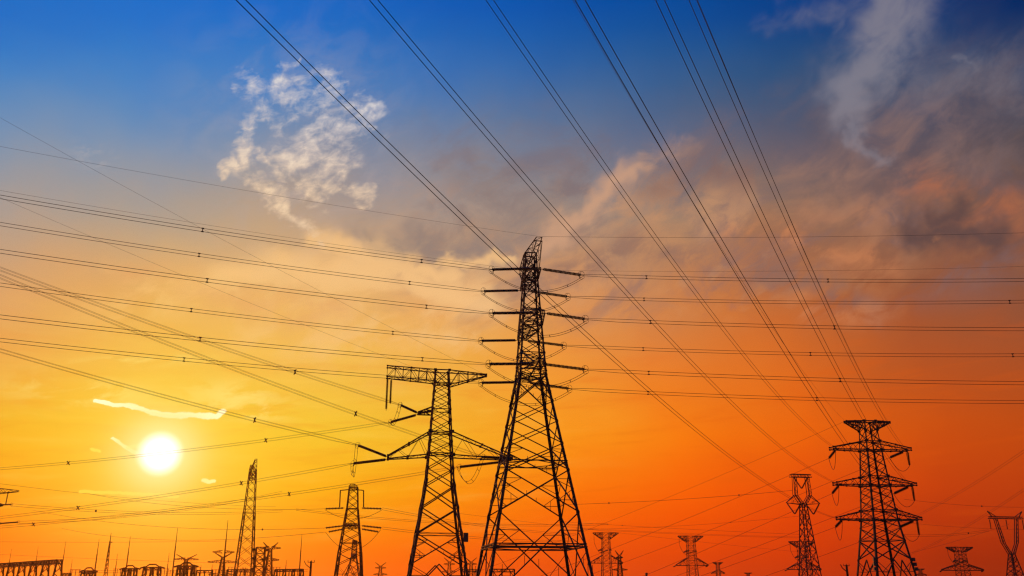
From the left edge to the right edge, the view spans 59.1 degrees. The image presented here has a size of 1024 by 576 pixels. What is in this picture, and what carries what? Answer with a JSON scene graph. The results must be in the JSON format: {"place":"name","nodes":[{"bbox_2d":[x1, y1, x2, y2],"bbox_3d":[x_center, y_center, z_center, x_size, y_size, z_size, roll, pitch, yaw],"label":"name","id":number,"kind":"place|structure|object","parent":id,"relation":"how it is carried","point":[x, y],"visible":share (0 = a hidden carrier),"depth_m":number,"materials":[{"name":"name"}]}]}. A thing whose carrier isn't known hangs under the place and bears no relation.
{"place":"outdoors","nodes":[
{"label":"outdoors","id":0,"kind":"place"},
{"bbox_2d":[0,554,245,563],"bbox_3d":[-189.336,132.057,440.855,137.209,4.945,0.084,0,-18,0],"label":"power cable","id":1,"kind":"object","parent":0,"point":[115,559],"visible":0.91,"depth_m":440.72,"materials":[{"name":"metal"}]},
{"bbox_2d":[6,484,267,506],"bbox_3d":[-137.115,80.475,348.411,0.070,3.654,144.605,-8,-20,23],"label":"power cable","id":2,"kind":"object","parent":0,"point":[145,499],"visible":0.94,"depth_m":343.44,"materials":[{"name":"metal"}]},
{"bbox_2d":[296,509,605,525],"bbox_3d":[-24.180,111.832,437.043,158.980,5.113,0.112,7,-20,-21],"label":"power cable","id":3,"kind":"object","parent":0,"point":[443,523],"visible":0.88,"depth_m":432.71,"materials":[{"name":"metal"}]},
{"bbox_2d":[0,0,1023,575],"label":"sky","id":4,"kind":"structure","parent":0,"point":[873,123],"materials":[{"name":"orange"}]},
{"bbox_2d":[460,513,794,551],"bbox_3d":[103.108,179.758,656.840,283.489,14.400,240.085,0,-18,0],"label":"power cable","id":5,"kind":"object","parent":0,"point":[624,533],"visible":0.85,"depth_m":635.36,"materials":[{"name":"metal"}]},
{"bbox_2d":[572,522,780,533],"bbox_3d":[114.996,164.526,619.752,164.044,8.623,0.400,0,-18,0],"label":"power cable","id":6,"kind":"object","parent":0,"point":[676,528],"visible":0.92,"depth_m":619.59,"materials":[{"name":"metal"}]},
{"bbox_2d":[576,527,782,537],"bbox_3d":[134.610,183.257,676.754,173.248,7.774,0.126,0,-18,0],"label":"power cable","id":7,"kind":"object","parent":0,"point":[689,534],"visible":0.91,"depth_m":676.36,"materials":[{"name":"metal"}]},
{"bbox_2d":[564,516,795,529],"bbox_3d":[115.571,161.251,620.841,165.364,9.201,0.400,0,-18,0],"label":"power cable","id":8,"kind":"object","parent":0,"point":[668,526],"visible":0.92,"depth_m":620.04,"materials":[{"name":"metal"}]},
{"bbox_2d":[596,458,887,572],"bbox_3d":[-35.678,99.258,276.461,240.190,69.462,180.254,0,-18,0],"label":"power cable","id":9,"kind":"object","parent":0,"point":[749,514],"visible":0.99,"depth_m":217.02,"materials":[{"name":"metal"}]},
{"bbox_2d":[702,527,834,575],"bbox_3d":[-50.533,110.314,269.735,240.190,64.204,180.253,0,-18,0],"label":"power cable","id":10,"kind":"object","parent":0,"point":[771,550],"visible":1,"depth_m":201.11,"materials":[{"name":"metal"}]},
{"bbox_2d":[680,495,888,574],"bbox_3d":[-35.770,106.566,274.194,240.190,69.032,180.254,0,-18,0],"label":"power cable","id":11,"kind":"object","parent":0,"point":[778,538],"visible":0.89,"depth_m":212.22,"materials":[{"name":"metal"}]},
{"bbox_2d":[840,564,849,575],"bbox_3d":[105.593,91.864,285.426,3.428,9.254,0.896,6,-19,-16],"label":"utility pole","id":12,"kind":"object","parent":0,"point":[846,570],"visible":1,"depth_m":286.15,"materials":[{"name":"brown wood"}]},
{"label":"ground","id":13,"kind":"structure","parent":0,"visible":0},
{"bbox_2d":[0,488,19,523],"bbox_3d":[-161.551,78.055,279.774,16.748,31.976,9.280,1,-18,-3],"label":"lattice pylon","id":14,"kind":"object","parent":13,"relation":"on","point":[8,492],"visible":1,"depth_m":283.40,"materials":[{"name":"metal"}]},
{"bbox_2d":[16,504,277,514],"bbox_3d":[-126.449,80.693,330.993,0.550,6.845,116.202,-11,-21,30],"label":"power cable","id":15,"kind":"object","parent":14,"relation":"attached to","point":[165,512],"visible":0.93,"depth_m":332.93,"materials":[{"name":"metal"}]},
{"bbox_2d":[20,491,280,523],"bbox_3d":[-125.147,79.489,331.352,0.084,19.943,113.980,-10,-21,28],"label":"power cable","id":16,"kind":"object","parent":14,"relation":"attached to","point":[143,513],"visible":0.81,"depth_m":317.82,"materials":[{"name":"metal"}]},
{"bbox_2d":[0,559,62,575],"bbox_3d":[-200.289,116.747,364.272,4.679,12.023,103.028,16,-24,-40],"label":"substation gantry","id":17,"kind":"object","parent":13,"relation":"on","point":[42,563],"visible":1,"depth_m":349.53,"materials":[{"name":"black metal"}]},
{"bbox_2d":[80,567,97,575],"bbox_3d":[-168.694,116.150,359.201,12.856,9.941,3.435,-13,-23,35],"label":"substation gantry","id":18,"kind":"object","parent":13,"relation":"on","point":[89,572],"visible":1,"depth_m":359.62,"materials":[{"name":"black metal"}]},
{"bbox_2d":[93,543,98,575],"bbox_3d":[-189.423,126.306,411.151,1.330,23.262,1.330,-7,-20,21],"label":"lightning mast","id":19,"kind":"object","parent":13,"relation":"on","point":[96,560],"visible":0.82,"depth_m":411.68,"materials":[{"name":"black metal"}]},
{"bbox_2d":[103,536,110,575],"bbox_3d":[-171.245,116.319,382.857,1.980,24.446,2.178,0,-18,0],"label":"lightning mast","id":20,"kind":"object","parent":13,"relation":"on","point":[107,558],"visible":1,"depth_m":383.15,"materials":[{"name":"black metal"}]},
{"bbox_2d":[119,565,140,575],"bbox_3d":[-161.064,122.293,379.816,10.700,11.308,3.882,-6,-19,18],"label":"substation gantry","id":21,"kind":"object","parent":13,"relation":"on","point":[129,571],"visible":1,"depth_m":380.48,"materials":[{"name":"black metal"}]},
{"bbox_2d":[85,569,302,572],"bbox_3d":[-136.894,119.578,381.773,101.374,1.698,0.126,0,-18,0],"label":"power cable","id":22,"kind":"object","parent":21,"relation":"attached to","point":[238,570],"visible":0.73,"depth_m":381.72,"materials":[{"name":"metal"}]},
{"bbox_2d":[140,564,164,575],"bbox_3d":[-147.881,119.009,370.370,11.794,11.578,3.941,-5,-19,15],"label":"substation gantry","id":23,"kind":"object","parent":13,"relation":"on","point":[151,569],"visible":1,"depth_m":371.01,"materials":[{"name":"black metal"}]},
{"bbox_2d":[171,528,177,575],"bbox_3d":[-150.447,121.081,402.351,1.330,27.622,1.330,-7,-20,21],"label":"lightning mast","id":24,"kind":"object","parent":13,"relation":"on","point":[174,555],"visible":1,"depth_m":402.62,"materials":[{"name":"black metal"}]},
{"bbox_2d":[174,562,198,575],"bbox_3d":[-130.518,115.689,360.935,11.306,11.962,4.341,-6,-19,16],"label":"substation gantry","id":25,"kind":"object","parent":13,"relation":"on","point":[185,568],"visible":1,"depth_m":361.54,"materials":[{"name":"black metal"}]},
{"bbox_2d":[175,554,198,575],"bbox_3d":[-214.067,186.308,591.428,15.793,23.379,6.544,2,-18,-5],"label":"distant pylon","id":26,"kind":"object","parent":13,"relation":"on","point":[187,559],"visible":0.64,"depth_m":593.63,"materials":[{"name":"black metal"}]},
{"bbox_2d":[196,570,212,575],"bbox_3d":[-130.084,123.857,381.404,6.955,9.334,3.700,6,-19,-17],"label":"substation gantry","id":27,"kind":"object","parent":13,"relation":"on","point":[204,572],"visible":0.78,"depth_m":381.98,"materials":[{"name":"black metal"}]},
{"bbox_2d":[208,550,237,575],"bbox_3d":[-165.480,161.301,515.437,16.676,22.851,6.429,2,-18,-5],"label":"distant pylon","id":28,"kind":"object","parent":13,"relation":"on","point":[221,561],"visible":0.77,"depth_m":516.60,"materials":[{"name":"black metal"}]},
{"bbox_2d":[222,523,227,575],"bbox_3d":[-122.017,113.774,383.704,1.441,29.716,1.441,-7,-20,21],"label":"lightning mast","id":29,"kind":"object","parent":13,"relation":"on","point":[224,554],"visible":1,"depth_m":383.57,"materials":[{"name":"black metal"}]},
{"bbox_2d":[226,569,254,575],"bbox_3d":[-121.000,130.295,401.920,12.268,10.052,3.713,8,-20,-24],"label":"substation gantry","id":30,"kind":"object","parent":13,"relation":"on","point":[238,571],"visible":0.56,"depth_m":402.50,"materials":[{"name":"black metal"}]},
{"bbox_2d":[233,459,256,575],"bbox_3d":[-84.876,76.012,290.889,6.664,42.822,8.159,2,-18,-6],"label":"lattice pylon","id":31,"kind":"object","parent":13,"relation":"on","point":[252,512],"visible":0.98,"depth_m":290.55,"materials":[{"name":"black metal"}]},
{"bbox_2d":[252,547,268,575],"bbox_3d":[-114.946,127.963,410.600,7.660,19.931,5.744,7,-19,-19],"label":"switchyard tower","id":32,"kind":"structure","parent":13,"relation":"on","point":[263,559],"depth_m":411.14,"materials":[{"name":"black metal"}]},
{"bbox_2d":[259,542,280,575],"bbox_3d":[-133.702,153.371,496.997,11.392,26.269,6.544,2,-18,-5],"label":"distant pylon","id":33,"kind":"object","parent":13,"relation":"on","point":[271,558],"visible":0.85,"depth_m":498.07,"materials":[{"name":"black metal"}]},
{"bbox_2d":[273,569,303,575],"bbox_3d":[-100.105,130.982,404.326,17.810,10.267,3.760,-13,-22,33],"label":"substation gantry","id":34,"kind":"object","parent":13,"relation":"on","point":[283,571],"visible":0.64,"depth_m":406.00,"materials":[{"name":"black metal"}]},
{"bbox_2d":[298,539,301,575],"bbox_3d":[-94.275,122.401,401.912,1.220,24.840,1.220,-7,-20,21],"label":"lightning mast","id":35,"kind":"object","parent":13,"relation":"on","point":[300,558],"visible":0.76,"depth_m":402.20,"materials":[{"name":"black metal"}]},
{"bbox_2d":[304,560,314,575],"bbox_3d":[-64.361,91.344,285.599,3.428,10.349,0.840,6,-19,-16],"label":"utility pole","id":36,"kind":"object","parent":13,"relation":"on","point":[310,567],"visible":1,"depth_m":286.48,"materials":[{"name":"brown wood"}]},
{"bbox_2d":[345,540,359,575],"bbox_3d":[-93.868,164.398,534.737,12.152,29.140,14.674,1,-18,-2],"label":"distant pylon","id":37,"kind":"object","parent":13,"relation":"on","point":[353,554],"visible":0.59,"depth_m":535.90,"materials":[{"name":"metal"}]},
{"bbox_2d":[326,484,380,575],"bbox_3d":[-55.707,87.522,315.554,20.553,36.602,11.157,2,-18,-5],"label":"lattice pylon","id":38,"kind":"object","parent":13,"relation":"on","point":[345,525],"visible":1,"depth_m":316.41,"materials":[{"name":"black metal"}]},
{"bbox_2d":[34,510,314,529],"bbox_3d":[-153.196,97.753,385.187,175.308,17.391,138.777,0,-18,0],"label":"power cable","id":39,"kind":"object","parent":38,"relation":"attached to","point":[197,528],"visible":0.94,"depth_m":349.45,"materials":[{"name":"metal"}]},
{"bbox_2d":[62,528,321,539],"bbox_3d":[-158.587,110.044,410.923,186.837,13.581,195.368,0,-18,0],"label":"power cable","id":40,"kind":"object","parent":38,"relation":"attached to","point":[224,539],"visible":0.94,"depth_m":365.12,"materials":[{"name":"metal"}]},
{"bbox_2d":[98,495,296,509],"bbox_3d":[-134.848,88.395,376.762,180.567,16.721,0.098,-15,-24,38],"label":"power cable","id":41,"kind":"object","parent":38,"relation":"attached to","point":[225,508],"visible":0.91,"depth_m":341.93,"materials":[{"name":"metal"}]},
{"bbox_2d":[385,508,573,533],"bbox_3d":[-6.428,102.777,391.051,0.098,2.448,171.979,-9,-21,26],"label":"power cable","id":42,"kind":"object","parent":38,"relation":"attached to","point":[468,524],"visible":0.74,"depth_m":369.25,"materials":[{"name":"metal"}]},
{"bbox_2d":[385,527,575,541],"bbox_3d":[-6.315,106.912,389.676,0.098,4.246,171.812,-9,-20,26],"label":"power cable","id":43,"kind":"object","parent":38,"relation":"attached to","point":[460,537],"visible":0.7,"depth_m":355.33,"materials":[{"name":"metal"}]},
{"bbox_2d":[373,562,386,575],"bbox_3d":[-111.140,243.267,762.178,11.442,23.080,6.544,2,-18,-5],"label":"distant pylon","id":44,"kind":"object","parent":13,"relation":"on","point":[379,567],"visible":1,"depth_m":763.26,"materials":[{"name":"black metal"}]},
{"bbox_2d":[351,365,512,575],"bbox_3d":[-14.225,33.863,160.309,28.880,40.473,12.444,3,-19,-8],"label":"lattice pylon","id":45,"kind":"object","parent":13,"relation":"on","point":[451,454],"visible":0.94,"depth_m":161.59,"materials":[{"name":"metal"}]},
{"bbox_2d":[1,463,350,518],"bbox_3d":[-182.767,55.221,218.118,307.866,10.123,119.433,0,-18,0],"label":"power cable","id":46,"kind":"object","parent":45,"relation":"attached to","point":[240,482],"visible":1,"depth_m":175.09,"materials":[{"name":"metal"}]},
{"bbox_2d":[0,348,354,444],"bbox_3d":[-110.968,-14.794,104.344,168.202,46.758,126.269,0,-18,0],"label":"power cable","id":47,"kind":"object","parent":45,"relation":"attached to","point":[172,397],"visible":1,"depth_m":139.57,"materials":[{"name":"metal"}]},
{"bbox_2d":[0,422,386,469],"bbox_3d":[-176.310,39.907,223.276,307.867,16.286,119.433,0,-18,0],"label":"power cable","id":48,"kind":"object","parent":45,"relation":"attached to","point":[266,441],"visible":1,"depth_m":179.66,"materials":[{"name":"metal"}]},
{"bbox_2d":[1,268,397,404],"bbox_3d":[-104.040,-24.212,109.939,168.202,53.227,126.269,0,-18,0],"label":"power cable","id":49,"kind":"object","parent":45,"relation":"attached to","point":[191,335],"visible":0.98,"depth_m":141.39,"materials":[{"name":"metal"}]},
{"bbox_2d":[2,198,411,366],"bbox_3d":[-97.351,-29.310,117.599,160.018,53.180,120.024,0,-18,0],"label":"earth wire","id":50,"kind":"object","parent":45,"relation":"attached to","point":[202,283],"visible":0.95,"depth_m":145.13,"materials":[{"name":"metal"}]},
{"bbox_2d":[6,468,445,527],"bbox_3d":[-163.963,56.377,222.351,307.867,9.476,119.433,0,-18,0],"label":"power cable","id":51,"kind":"object","parent":45,"relation":"attached to","point":[225,501],"visible":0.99,"depth_m":182.87,"materials":[{"name":"metal"}]},
{"bbox_2d":[1,118,464,364],"bbox_3d":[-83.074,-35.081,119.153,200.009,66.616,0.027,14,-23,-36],"label":"earth wire","id":52,"kind":"object","parent":45,"relation":"attached to","point":[248,253],"visible":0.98,"depth_m":144.04,"materials":[{"name":"metal"}]},
{"bbox_2d":[0,274,482,457],"bbox_3d":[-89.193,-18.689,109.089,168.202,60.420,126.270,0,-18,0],"label":"power cable","id":53,"kind":"object","parent":45,"relation":"attached to","point":[230,366],"visible":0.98,"depth_m":135.56,"materials":[{"name":"metal"}]},
{"bbox_2d":[442,558,454,575],"bbox_3d":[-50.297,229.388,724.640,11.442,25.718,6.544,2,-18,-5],"label":"distant pylon","id":54,"kind":"object","parent":13,"relation":"on","point":[449,565],"visible":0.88,"depth_m":726.10,"materials":[{"name":"orange metal"}]},
{"bbox_2d":[466,558,475,575],"bbox_3d":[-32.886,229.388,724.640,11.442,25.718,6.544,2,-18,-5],"label":"distant pylon","id":55,"kind":"object","parent":13,"relation":"on","point":[471,565],"visible":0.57,"depth_m":726.11,"materials":[{"name":"orange metal"}]},
{"bbox_2d":[489,569,514,575],"bbox_3d":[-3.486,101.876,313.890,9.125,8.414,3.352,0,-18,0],"label":"substation gantry","id":56,"kind":"object","parent":13,"relation":"on","point":[503,570],"visible":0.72,"depth_m":314.40,"materials":[{"name":"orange metal"}]},
{"bbox_2d":[475,237,593,575],"bbox_3d":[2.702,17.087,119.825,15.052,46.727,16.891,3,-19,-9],"label":"lattice pylon","id":57,"kind":"object","parent":13,"relation":"on","point":[519,378],"visible":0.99,"depth_m":120.43,"materials":[{"name":"metal"}]},
{"bbox_2d":[1,338,473,382],"bbox_3d":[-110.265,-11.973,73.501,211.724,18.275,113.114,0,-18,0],"label":"power cable","id":58,"kind":"object","parent":57,"relation":"attached to","point":[230,362],"visible":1,"depth_m":108.89,"materials":[{"name":"metal"}]},
{"bbox_2d":[0,283,474,340],"bbox_3d":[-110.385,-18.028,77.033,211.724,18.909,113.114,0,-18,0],"label":"power cable","id":59,"kind":"object","parent":57,"relation":"attached to","point":[230,313],"visible":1,"depth_m":112.13,"materials":[{"name":"metal"}]},
{"bbox_2d":[0,222,481,291],"bbox_3d":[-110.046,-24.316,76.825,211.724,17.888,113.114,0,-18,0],"label":"power cable","id":60,"kind":"object","parent":57,"relation":"attached to","point":[233,258],"visible":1,"depth_m":111.98,"materials":[{"name":"metal"}]},
{"bbox_2d":[0,195,487,269],"bbox_3d":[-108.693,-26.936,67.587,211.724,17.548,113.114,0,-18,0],"label":"power cable","id":61,"kind":"object","parent":57,"relation":"attached to","point":[235,233],"visible":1,"depth_m":103.56,"materials":[{"name":"metal"}]},
{"bbox_2d":[0,249,489,313],"bbox_3d":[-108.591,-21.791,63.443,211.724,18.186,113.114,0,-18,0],"label":"power cable","id":62,"kind":"object","parent":57,"relation":"attached to","point":[235,282],"visible":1,"depth_m":99.61,"materials":[{"name":"metal"}]},
{"bbox_2d":[3,315,486,364],"bbox_3d":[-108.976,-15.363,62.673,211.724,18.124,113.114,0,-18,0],"label":"power cable","id":63,"kind":"object","parent":57,"relation":"attached to","point":[238,341],"visible":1,"depth_m":99.53,"materials":[{"name":"metal"}]},
{"bbox_2d":[0,190,503,267],"bbox_3d":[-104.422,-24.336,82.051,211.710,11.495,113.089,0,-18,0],"label":"earth wire","id":64,"kind":"object","parent":57,"relation":"attached to","point":[249,231],"visible":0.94,"depth_m":116.49,"materials":[{"name":"metal"}]},
{"bbox_2d":[0,146,532,235],"bbox_3d":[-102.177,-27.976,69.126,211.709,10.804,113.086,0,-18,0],"label":"earth wire","id":65,"kind":"object","parent":57,"relation":"attached to","point":[257,192],"visible":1,"depth_m":104.19,"materials":[{"name":"metal"}]},
{"bbox_2d":[539,233,1000,237],"bbox_3d":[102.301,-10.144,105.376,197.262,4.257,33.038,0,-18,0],"label":"earth wire","id":66,"kind":"object","parent":57,"relation":"attached to","point":[739,237],"visible":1,"depth_m":117.69,"materials":[{"name":"metal"}]},
{"bbox_2d":[570,296,1012,303],"bbox_3d":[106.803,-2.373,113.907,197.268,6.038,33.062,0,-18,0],"label":"power cable","id":67,"kind":"object","parent":57,"relation":"attached to","point":[773,300],"visible":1,"depth_m":125.35,"materials":[{"name":"metal"}]},
{"bbox_2d":[561,266,1022,270],"bbox_3d":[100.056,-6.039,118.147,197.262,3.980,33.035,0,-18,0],"label":"earth wire","id":68,"kind":"object","parent":57,"relation":"attached to","point":[839,270],"visible":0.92,"depth_m":125.25,"materials":[{"name":"metal"}]},
{"bbox_2d":[568,345,1023,356],"bbox_3d":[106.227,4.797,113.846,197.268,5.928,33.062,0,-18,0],"label":"power cable","id":69,"kind":"object","parent":57,"relation":"attached to","point":[769,351],"visible":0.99,"depth_m":124.93,"materials":[{"name":"metal"}]},
{"bbox_2d":[571,388,1023,403],"bbox_3d":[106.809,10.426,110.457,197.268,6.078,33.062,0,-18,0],"label":"power cable","id":70,"kind":"object","parent":57,"relation":"attached to","point":[806,397],"visible":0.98,"depth_m":120.79,"materials":[{"name":"metal"}]},
{"bbox_2d":[582,274,1023,282],"bbox_3d":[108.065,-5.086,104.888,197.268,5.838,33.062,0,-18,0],"label":"power cable","id":71,"kind":"object","parent":57,"relation":"attached to","point":[767,278],"visible":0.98,"depth_m":117.62,"materials":[{"name":"metal"}]},
{"bbox_2d":[587,318,1023,330],"bbox_3d":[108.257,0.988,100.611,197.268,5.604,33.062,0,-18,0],"label":"power cable","id":72,"kind":"object","parent":57,"relation":"attached to","point":[833,325],"visible":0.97,"depth_m":111.32,"materials":[{"name":"metal"}]},
{"bbox_2d":[588,369,1023,384],"bbox_3d":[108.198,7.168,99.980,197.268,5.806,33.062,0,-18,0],"label":"power cable","id":73,"kind":"object","parent":57,"relation":"attached to","point":[813,377],"visible":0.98,"depth_m":111.26,"materials":[{"name":"metal"}]},
{"bbox_2d":[587,532,622,575],"bbox_3d":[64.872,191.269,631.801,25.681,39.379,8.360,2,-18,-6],"label":"distant pylon","id":74,"kind":"object","parent":13,"relation":"on","point":[600,534],"visible":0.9,"depth_m":634.10,"materials":[{"name":"metal"}]},
{"bbox_2d":[612,550,627,575],"bbox_3d":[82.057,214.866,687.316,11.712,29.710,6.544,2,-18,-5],"label":"distant pylon","id":75,"kind":"object","parent":13,"relation":"on","point":[618,568],"visible":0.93,"depth_m":687.97,"materials":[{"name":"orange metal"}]},
{"bbox_2d":[673,536,708,575],"bbox_3d":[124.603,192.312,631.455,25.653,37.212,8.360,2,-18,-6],"label":"distant pylon","id":76,"kind":"object","parent":13,"relation":"on","point":[690,555],"visible":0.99,"depth_m":632.62,"materials":[{"name":"metal"}]},
{"bbox_2d":[711,562,724,575],"bbox_3d":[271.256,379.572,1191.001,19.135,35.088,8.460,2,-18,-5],"label":"distant pylon","id":77,"kind":"object","parent":13,"relation":"on","point":[716,571],"visible":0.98,"depth_m":1193.95,"materials":[{"name":"metal"}]},
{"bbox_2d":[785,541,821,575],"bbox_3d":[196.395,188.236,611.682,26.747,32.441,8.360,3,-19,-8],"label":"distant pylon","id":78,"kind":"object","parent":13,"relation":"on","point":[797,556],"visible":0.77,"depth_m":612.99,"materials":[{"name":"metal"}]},
{"bbox_2d":[786,474,821,575],"bbox_3d":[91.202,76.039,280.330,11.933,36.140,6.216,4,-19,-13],"label":"lattice pylon","id":79,"kind":"object","parent":13,"relation":"on","point":[795,477],"visible":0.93,"depth_m":281.42,"materials":[{"name":"metal"}]},
{"bbox_2d":[568,490,791,504],"bbox_3d":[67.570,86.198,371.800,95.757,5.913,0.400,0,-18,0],"label":"power cable","id":80,"kind":"object","parent":79,"relation":"attached to","point":[679,499],"visible":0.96,"depth_m":371.55,"materials":[{"name":"metal"}]},
{"bbox_2d":[829,419,922,575],"bbox_3d":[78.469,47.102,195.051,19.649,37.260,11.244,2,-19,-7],"label":"lattice pylon","id":81,"kind":"object","parent":13,"relation":"on","point":[870,490],"visible":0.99,"depth_m":195.81,"materials":[{"name":"metal"}]},
{"bbox_2d":[236,0,842,519],"bbox_3d":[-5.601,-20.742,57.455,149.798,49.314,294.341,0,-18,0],"label":"power cable","id":82,"kind":"object","parent":81,"relation":"attached to","point":[454,206],"visible":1,"depth_m":55.66,"materials":[{"name":"metal"}]},
{"bbox_2d":[369,0,835,483],"bbox_3d":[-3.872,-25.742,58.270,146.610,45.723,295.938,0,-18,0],"label":"power cable","id":83,"kind":"object","parent":81,"relation":"attached to","point":[550,203],"visible":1,"depth_m":63.38,"materials":[{"name":"metal"}]},
{"bbox_2d":[469,421,844,574],"bbox_3d":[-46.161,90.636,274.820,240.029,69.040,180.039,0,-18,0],"label":"earth wire","id":84,"kind":"object","parent":81,"relation":"attached to","point":[672,495],"visible":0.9,"depth_m":220.32,"materials":[{"name":"metal"}]},
{"bbox_2d":[486,0,833,447],"bbox_3d":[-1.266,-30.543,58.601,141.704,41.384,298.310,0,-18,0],"label":"power cable","id":85,"kind":"object","parent":81,"relation":"attached to","point":[625,192],"visible":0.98,"depth_m":71.88,"materials":[{"name":"metal"}]},
{"bbox_2d":[544,458,828,574],"bbox_3d":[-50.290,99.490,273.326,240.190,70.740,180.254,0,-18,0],"label":"power cable","id":86,"kind":"object","parent":81,"relation":"attached to","point":[703,511],"visible":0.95,"depth_m":212.81,"materials":[{"name":"metal"}]},
{"bbox_2d":[573,1,843,419],"bbox_3d":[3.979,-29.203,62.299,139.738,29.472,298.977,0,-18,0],"label":"earth wire","id":87,"kind":"object","parent":81,"relation":"attached to","point":[666,158],"visible":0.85,"depth_m":74.19,"materials":[{"name":"metal"}]},
{"bbox_2d":[644,495,827,575],"bbox_3d":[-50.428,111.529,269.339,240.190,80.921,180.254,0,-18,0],"label":"power cable","id":88,"kind":"object","parent":81,"relation":"hanging from","point":[736,536],"visible":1,"depth_m":206.54,"materials":[{"name":"metal"}]},
{"bbox_2d":[575,0,915,519],"bbox_3d":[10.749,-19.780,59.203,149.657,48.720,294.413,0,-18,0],"label":"power cable","id":89,"kind":"object","parent":81,"relation":"attached to","point":[706,213],"visible":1,"depth_m":54.77,"materials":[{"name":"metal"}]},
{"bbox_2d":[655,0,907,483],"bbox_3d":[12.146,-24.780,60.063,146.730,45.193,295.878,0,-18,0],"label":"power cable","id":90,"kind":"object","parent":81,"relation":"attached to","point":[756,199],"visible":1,"depth_m":62.96,"materials":[{"name":"metal"}]},
{"bbox_2d":[698,2,887,420],"bbox_3d":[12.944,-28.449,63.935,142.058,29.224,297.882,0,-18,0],"label":"earth wire","id":91,"kind":"object","parent":81,"relation":"attached to","point":[780,197],"visible":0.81,"depth_m":84.74,"materials":[{"name":"metal"}]},
{"bbox_2d":[689,0,905,448],"bbox_3d":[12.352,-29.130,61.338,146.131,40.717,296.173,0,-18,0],"label":"power cable","id":92,"kind":"object","parent":81,"relation":"attached to","point":[776,187],"visible":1,"depth_m":70.80,"materials":[{"name":"metal"}]},
{"bbox_2d":[766,527,898,575],"bbox_3d":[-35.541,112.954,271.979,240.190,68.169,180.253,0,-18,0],"label":"power cable","id":93,"kind":"object","parent":81,"relation":"attached to","point":[828,553],"visible":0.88,"depth_m":205.09,"materials":[{"name":"metal"}]},
{"bbox_2d":[890,451,1022,527],"bbox_3d":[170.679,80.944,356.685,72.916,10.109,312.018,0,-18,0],"label":"power cable","id":94,"kind":"object","parent":81,"relation":"attached to","point":[967,486],"visible":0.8,"depth_m":317.19,"materials":[{"name":"metal"}]},
{"bbox_2d":[914,569,926,575],"bbox_3d":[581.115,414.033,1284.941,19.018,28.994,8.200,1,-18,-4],"label":"distant pylon","id":95,"kind":"object","parent":13,"relation":"on","point":[918,574],"visible":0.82,"depth_m":1287.95,"materials":[{"name":"metal"}]},
{"bbox_2d":[939,547,983,575],"bbox_3d":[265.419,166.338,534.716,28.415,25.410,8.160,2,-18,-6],"label":"distant pylon","id":96,"kind":"object","parent":13,"relation":"on","point":[958,561],"visible":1,"depth_m":535.45,"materials":[{"name":"metal"}]},
{"bbox_2d":[987,511,1023,575],"bbox_3d":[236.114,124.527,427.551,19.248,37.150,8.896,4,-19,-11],"label":"lattice pylon","id":97,"kind":"object","parent":13,"relation":"on","point":[1009,553],"visible":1,"depth_m":428.70,"materials":[{"name":"metal"}]},
{"bbox_2d":[904,530,987,536],"bbox_3d":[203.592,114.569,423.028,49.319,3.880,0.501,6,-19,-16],"label":"power cable","id":98,"kind":"object","parent":97,"relation":"attached to","point":[950,535],"visible":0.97,"depth_m":422.56,"materials":[{"name":"metal"}]},
{"bbox_2d":[904,489,1022,556],"bbox_3d":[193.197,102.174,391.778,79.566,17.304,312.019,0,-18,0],"label":"power cable","id":99,"kind":"object","parent":97,"relation":"attached to","point":[969,523],"visible":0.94,"depth_m":362.42,"materials":[{"name":"metal"}]}
]}

